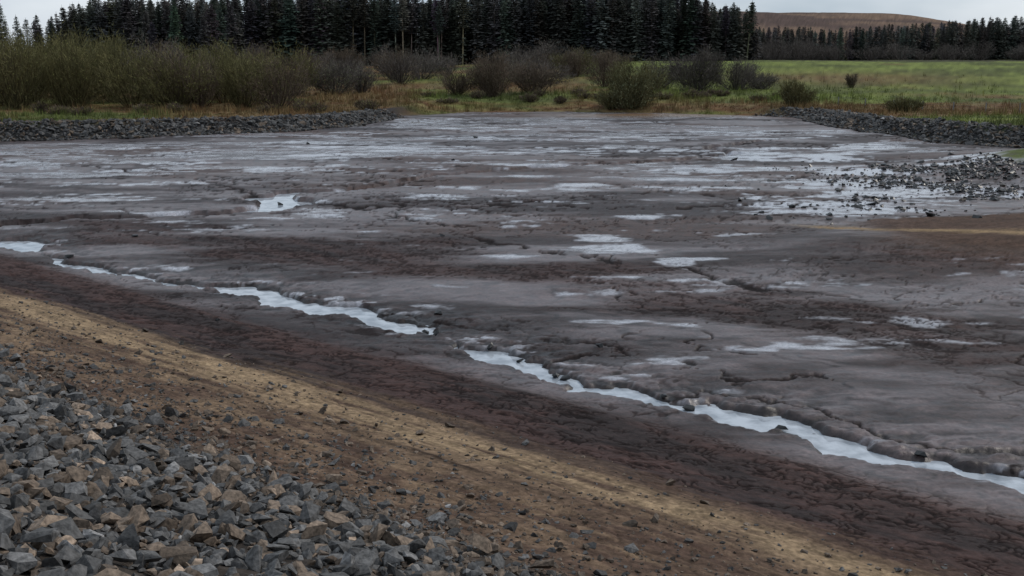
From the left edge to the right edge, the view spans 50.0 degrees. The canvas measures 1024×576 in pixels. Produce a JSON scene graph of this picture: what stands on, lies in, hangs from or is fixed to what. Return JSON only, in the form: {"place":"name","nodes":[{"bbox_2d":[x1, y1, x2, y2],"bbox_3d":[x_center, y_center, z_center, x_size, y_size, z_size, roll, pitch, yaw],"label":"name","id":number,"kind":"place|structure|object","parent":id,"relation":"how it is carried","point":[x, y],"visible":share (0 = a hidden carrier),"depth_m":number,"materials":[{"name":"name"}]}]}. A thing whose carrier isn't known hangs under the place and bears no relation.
{"place":"outdoors","nodes":[
{"label":"outdoors","id":0,"kind":"place"},
{"bbox_2d":[245,190,356,211],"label":"feeder stream water","id":1,"kind":"structure","parent":0,"point":[287,201],"depth_m":60.41,"materials":[{"name":"grey liquid"}]},
{"bbox_2d":[0,11,1023,575],"bbox_3d":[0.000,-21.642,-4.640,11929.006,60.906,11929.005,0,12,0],"label":"reservoir bed ground","id":2,"kind":"structure","parent":0,"point":[652,253],"depth_m":35.12,"materials":[{"name":"soil"}]},
{"bbox_2d":[0,2,247,58],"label":"spruce trees","id":3,"kind":"object","parent":2,"relation":"on","point":[215,21],"visible":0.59,"depth_m":268.00,"materials":[{"name":"green plant"}]},
{"bbox_2d":[0,20,325,109],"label":"willow thicket","id":4,"kind":"object","parent":2,"relation":"on","point":[59,71],"visible":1,"depth_m":139.92,"materials":[{"name":"green plant"}]},
{"bbox_2d":[0,108,403,140],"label":"stone embankment","id":5,"kind":"structure","parent":2,"relation":"on","point":[364,117],"depth_m":107.48,"materials":[{"name":"stone"}]},
{"bbox_2d":[0,344,563,575],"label":"riprap stones","id":6,"kind":"object","parent":2,"relation":"on","point":[340,540],"visible":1,"depth_m":11.74,"materials":[{"name":"stone"}]},
{"bbox_2d":[307,58,379,94],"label":"pale willow bush","id":7,"kind":"object","parent":2,"relation":"on","point":[357,75],"visible":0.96,"depth_m":167.25,"materials":[{"name":"plant"}]},
{"bbox_2d":[157,35,624,88],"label":"birch scrub","id":8,"kind":"object","parent":2,"relation":"on","point":[386,62],"visible":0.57,"depth_m":205.14,"materials":[{"name":"plant"}]},
{"bbox_2d":[30,0,762,65],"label":"conifer forest","id":9,"kind":"object","parent":2,"relation":"on","point":[648,28],"visible":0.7,"depth_m":280.16,"materials":[{"name":"green plant"}]},
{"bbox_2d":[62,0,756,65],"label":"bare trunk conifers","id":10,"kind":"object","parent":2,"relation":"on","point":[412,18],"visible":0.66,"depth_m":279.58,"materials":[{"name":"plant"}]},
{"bbox_2d":[31,87,789,114],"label":"scrub","id":11,"kind":"object","parent":2,"relation":"on","point":[298,104],"visible":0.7,"depth_m":137.86,"materials":[{"name":"green plant"}]},
{"bbox_2d":[0,290,987,575],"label":"loose stones","id":12,"kind":"object","parent":2,"relation":"on","point":[418,534],"visible":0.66,"depth_m":17.33,"materials":[{"name":"stone"}]},
{"bbox_2d":[65,136,926,457],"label":"mud clods","id":13,"kind":"object","parent":2,"relation":"on","point":[691,408],"visible":0.95,"depth_m":29.27,"materials":[{"name":"soil"}]},
{"bbox_2d":[434,45,563,96],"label":"bramble bush","id":14,"kind":"object","parent":2,"relation":"on","point":[490,77],"visible":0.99,"depth_m":165.97,"materials":[{"name":"plant"}]},
{"bbox_2d":[0,70,1023,126],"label":"rough grass","id":15,"kind":"structure","parent":2,"relation":"on","point":[926,111],"depth_m":146.50,"materials":[{"name":"green plant"}]},
{"bbox_2d":[547,44,635,74],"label":"willow bush","id":16,"kind":"object","parent":2,"relation":"on","point":[608,56],"visible":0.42,"depth_m":212.70,"materials":[{"name":"plant"}]},
{"bbox_2d":[594,53,674,109],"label":"willow bush","id":17,"kind":"object","parent":2,"relation":"on","point":[628,93],"visible":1,"depth_m":148.62,"materials":[{"name":"green plant"}]},
{"bbox_2d":[635,43,782,90],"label":"hawthorn bush","id":18,"kind":"object","parent":2,"relation":"on","point":[707,71],"visible":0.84,"depth_m":174.69,"materials":[{"name":"plant"}]},
{"bbox_2d":[775,78,821,106],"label":"willow bush","id":19,"kind":"object","parent":2,"relation":"on","point":[793,90],"visible":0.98,"depth_m":144.13,"materials":[{"name":"green plant"}]},
{"bbox_2d":[845,73,858,87],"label":"sapling shrub","id":20,"kind":"object","parent":2,"relation":"on","point":[851,81],"visible":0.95,"depth_m":180.64,"materials":[{"name":"green plant"}]},
{"bbox_2d":[725,150,1023,224],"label":"shoreline rocks","id":21,"kind":"object","parent":2,"relation":"on","point":[953,172],"visible":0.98,"depth_m":68.66,"materials":[{"name":"grey stone"}]},
{"bbox_2d":[747,16,1023,59],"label":"conifer forest","id":22,"kind":"object","parent":2,"relation":"on","point":[950,33],"visible":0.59,"depth_m":370.10,"materials":[{"name":"green plant"}]},
{"bbox_2d":[752,34,1023,59],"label":"bare hedgerow scrub","id":23,"kind":"object","parent":2,"relation":"on","point":[809,54],"visible":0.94,"depth_m":336.67,"materials":[{"name":"brown plant"}]},
{"bbox_2d":[754,106,1023,147],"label":"stone embankment","id":24,"kind":"structure","parent":2,"relation":"on","point":[847,119],"depth_m":104.95,"materials":[{"name":"stone"}]},
{"bbox_2d":[883,94,925,112],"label":"gorse bush","id":25,"kind":"object","parent":2,"relation":"on","point":[901,104],"visible":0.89,"depth_m":129.46,"materials":[{"name":"green plant"}]},
{"bbox_2d":[838,97,1020,111],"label":"grass tufts","id":26,"kind":"object","parent":2,"relation":"on","point":[942,102],"visible":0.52,"depth_m":135.24,"materials":[{"name":"plant"}]},
{"bbox_2d":[0,241,1023,493],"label":"stream water","id":27,"kind":"structure","parent":0,"point":[828,445],"depth_m":26.70,"materials":[{"name":"grey liquid"}]},
{"bbox_2d":[0,0,1023,50],"label":"sky","id":28,"kind":"structure","parent":0,"point":[960,11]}
]}

